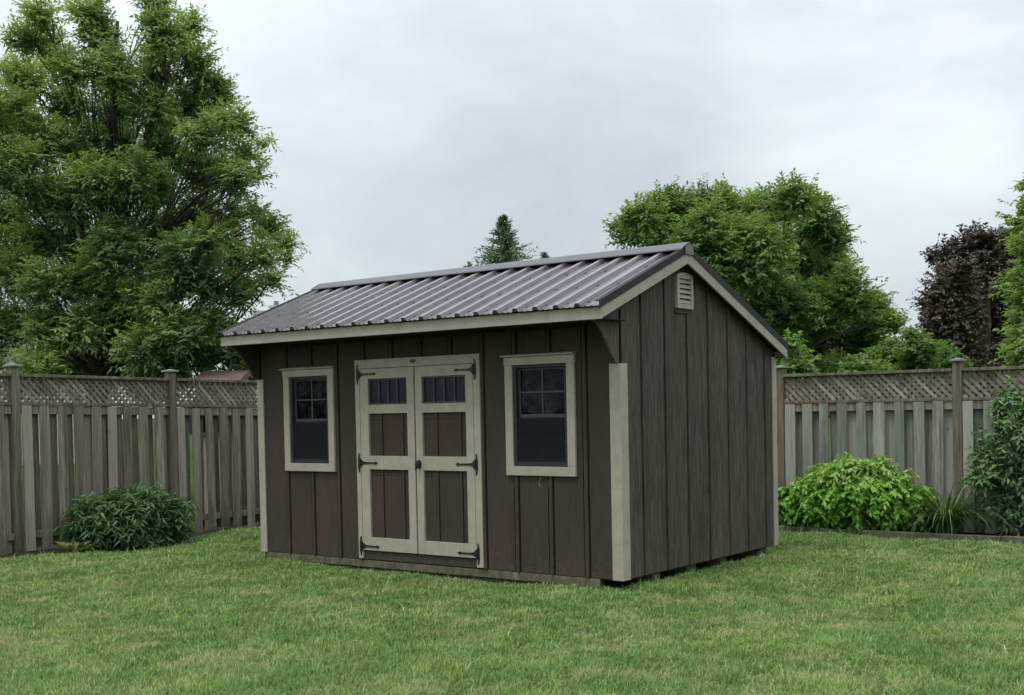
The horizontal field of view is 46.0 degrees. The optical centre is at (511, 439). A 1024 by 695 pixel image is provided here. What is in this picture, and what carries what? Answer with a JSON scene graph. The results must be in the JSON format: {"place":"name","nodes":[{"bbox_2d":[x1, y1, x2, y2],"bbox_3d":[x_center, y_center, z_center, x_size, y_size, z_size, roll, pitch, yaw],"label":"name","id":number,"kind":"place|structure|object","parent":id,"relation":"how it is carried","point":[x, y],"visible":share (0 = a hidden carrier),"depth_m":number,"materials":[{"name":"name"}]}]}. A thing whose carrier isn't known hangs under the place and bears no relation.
{"place":"outdoors","nodes":[
{"label":"outdoors","id":0,"kind":"place"},
{"bbox_2d":[0,523,260,557],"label":"soil bed","id":1,"kind":"object","parent":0,"point":[56,550],"visible":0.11,"depth_m":15.36,"materials":[{"name":"brown soil"}]},
{"bbox_2d":[52,540,95,550],"bbox_3d":[-5.407,1.317,14.976,0.592,0.146,0.536,-1,1,-4],"label":"hosta plant","id":2,"kind":"object","parent":1,"relation":"on","point":[75,546],"visible":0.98,"depth_m":14.91,"materials":[{"name":"green plant"}]},
{"bbox_2d":[51,481,199,551],"bbox_3d":[-4.890,1.134,15.739,1.408,1.201,2.000,0,2,37],"label":"shrub","id":3,"kind":"object","parent":1,"relation":"on","point":[133,517],"visible":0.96,"depth_m":15.39,"materials":[{"name":"green plant"}]},
{"bbox_2d":[0,410,1023,694],"bbox_3d":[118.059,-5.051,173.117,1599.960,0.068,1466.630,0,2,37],"label":"lawn","id":4,"kind":"structure","parent":0,"point":[628,582],"depth_m":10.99,"materials":[{"name":"plant"}]},
{"bbox_2d":[0,313,113,464],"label":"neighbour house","id":5,"kind":"structure","parent":4,"relation":"on","point":[5,357],"depth_m":45.32,"materials":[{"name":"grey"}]},
{"bbox_2d":[0,363,260,554],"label":"wooden fence","id":6,"kind":"object","parent":4,"relation":"on","point":[172,451],"visible":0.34,"depth_m":16.23,"materials":[{"name":"grey wood"}]},
{"bbox_2d":[0,0,310,492],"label":"maple tree","id":7,"kind":"object","parent":4,"relation":"on","point":[138,325],"visible":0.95,"depth_m":20.96,"materials":[{"name":"green plant"}]},
{"bbox_2d":[124,339,256,402],"bbox_3d":[-5.620,-0.282,21.704,2.747,3.360,1.446,-1,1,-13],"label":"background bush","id":8,"kind":"object","parent":4,"relation":"on","point":[186,370],"visible":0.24,"depth_m":21.67,"materials":[{"name":"green plant"}]},
{"bbox_2d":[180,370,256,513],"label":"neighbour shed","id":9,"kind":"structure","parent":4,"relation":"on","point":[234,375],"depth_m":20.30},
{"bbox_2d":[180,400,221,434],"bbox_3d":[-5.179,-0.363,20.230,0.747,0.579,0.060,-1,1,0],"label":"window","id":10,"kind":"structure","parent":9,"relation":"in","point":[190,416],"depth_m":20.20,"materials":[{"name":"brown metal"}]},
{"bbox_2d":[189,400,231,434],"bbox_3d":[-5.031,-0.366,20.231,0.747,0.579,0.060,-1,1,0],"label":"window","id":11,"kind":"structure","parent":9,"relation":"in","point":[229,400],"depth_m":20.20,"materials":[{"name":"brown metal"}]},
{"bbox_2d":[199,400,239,434],"bbox_3d":[-4.866,-0.370,20.230,0.747,0.579,0.060,-1,1,0],"label":"window","id":12,"kind":"structure","parent":9,"relation":"in","point":[218,400],"depth_m":20.20,"materials":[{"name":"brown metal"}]},
{"bbox_2d":[252,301,278,444],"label":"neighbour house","id":13,"kind":"structure","parent":4,"relation":"on","point":[276,303],"depth_m":57.87,"materials":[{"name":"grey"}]},
{"bbox_2d":[218,242,788,586],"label":"garden shed","id":14,"kind":"structure","parent":4,"relation":"on","point":[597,419],"depth_m":12.15,"materials":[{"name":"brown paint"}]},
{"bbox_2d":[279,365,336,471],"bbox_3d":[-2.245,-0.228,13.419,0.833,1.159,0.131,0,2,37],"label":"window","id":15,"kind":"structure","parent":14,"relation":"in","point":[310,441],"depth_m":13.43,"materials":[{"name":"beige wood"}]},
{"bbox_2d":[356,365,418,555],"bbox_3d":[-1.314,0.222,12.709,0.813,2.046,0.078,0,2,37],"label":"door","id":16,"kind":"structure","parent":14,"relation":"in","point":[388,439],"depth_m":12.70,"materials":[{"name":"brown paint"}]},
{"bbox_2d":[414,359,479,564],"bbox_3d":[-0.665,0.222,12.186,0.815,2.046,0.127,0,2,37],"label":"door","id":17,"kind":"structure","parent":14,"relation":"in","point":[446,502],"depth_m":12.22,"materials":[{"name":"brown paint"}]},
{"bbox_2d":[500,351,576,476],"bbox_3d":[0.271,-0.238,11.507,0.853,1.169,0.131,0,2,37],"label":"window","id":18,"kind":"structure","parent":14,"relation":"in","point":[540,403],"depth_m":11.51,"materials":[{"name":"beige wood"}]},
{"bbox_2d":[467,213,542,265],"bbox_3d":[-0.149,-2.063,27.957,2.510,6.374,2.474,0,2,37],"label":"conifer tree","id":19,"kind":"object","parent":4,"relation":"on","point":[506,251],"visible":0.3,"depth_m":27.80,"materials":[{"name":"green plant"}]},
{"bbox_2d":[539,251,550,258],"bbox_3d":[0.825,-1.759,29.364,0.622,5.656,0.610,-1,1,9],"label":"conifer tree","id":20,"kind":"object","parent":4,"relation":"on","point":[543,255],"visible":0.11,"depth_m":29.19,"materials":[{"name":"green plant"}]},
{"bbox_2d":[601,168,911,418],"bbox_3d":[6.383,-3.021,29.954,8.283,8.021,6.799,-1,1,-12],"label":"shade tree","id":21,"kind":"object","parent":4,"relation":"on","point":[752,255],"visible":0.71,"depth_m":28.79,"materials":[{"name":"green plant"}]},
{"bbox_2d":[776,328,821,396],"bbox_3d":[4.751,-0.316,20.204,0.903,3.093,1.244,-1,1,13],"label":"background bush","id":22,"kind":"object","parent":4,"relation":"on","point":[797,358],"visible":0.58,"depth_m":19.90,"materials":[{"name":"green plant"}]},
{"bbox_2d":[776,358,1023,534],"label":"wooden fence","id":23,"kind":"object","parent":4,"relation":"on","point":[929,440],"visible":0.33,"depth_m":15.56,"materials":[{"name":"grey wood"}]},
{"bbox_2d":[779,525,1023,544],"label":"garden edging","id":24,"kind":"object","parent":4,"relation":"on","point":[943,536],"visible":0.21,"depth_m":14.72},
{"bbox_2d":[833,325,983,420],"bbox_3d":[7.866,-0.593,23.980,2.525,3.340,2.765,0,2,37],"label":"background bush","id":25,"kind":"object","parent":4,"relation":"on","point":[915,350],"visible":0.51,"depth_m":23.62,"materials":[{"name":"green plant"}]},
{"bbox_2d":[905,218,1023,400],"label":"copper beech tree","id":26,"kind":"object","parent":4,"relation":"on","point":[964,284],"visible":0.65,"depth_m":32.15,"materials":[{"name":"brown plant"}]},
{"bbox_2d":[987,172,1023,383],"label":"leafy tree","id":27,"kind":"object","parent":4,"relation":"on","point":[1012,281],"visible":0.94,"depth_m":21.21,"materials":[{"name":"green plant"}]},
{"bbox_2d":[0,0,1023,418],"label":"sky","id":28,"kind":"structure","parent":0,"point":[405,130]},
{"bbox_2d":[780,524,1023,540],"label":"soil bed","id":29,"kind":"object","parent":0,"point":[979,533],"depth_m":14.93,"materials":[{"name":"brown soil"}]},
{"bbox_2d":[778,451,938,533],"bbox_3d":[4.357,0.817,15.615,2.371,1.346,1.405,0,2,37],"label":"lime shrub","id":30,"kind":"object","parent":29,"relation":"on","point":[848,493],"visible":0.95,"depth_m":15.28,"materials":[{"name":"green plant"}]},
{"bbox_2d":[885,481,1014,534],"bbox_3d":[5.388,0.796,14.831,1.673,0.754,1.564,-2,2,-20],"label":"daylily clump","id":31,"kind":"object","parent":29,"relation":"on","point":[948,517],"visible":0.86,"depth_m":14.69,"materials":[{"name":"green plant"}]},
{"bbox_2d":[958,375,1023,535],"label":"tall shrub","id":32,"kind":"object","parent":29,"relation":"on","point":[998,468],"visible":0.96,"depth_m":14.64,"materials":[{"name":"green plant"}]}
]}

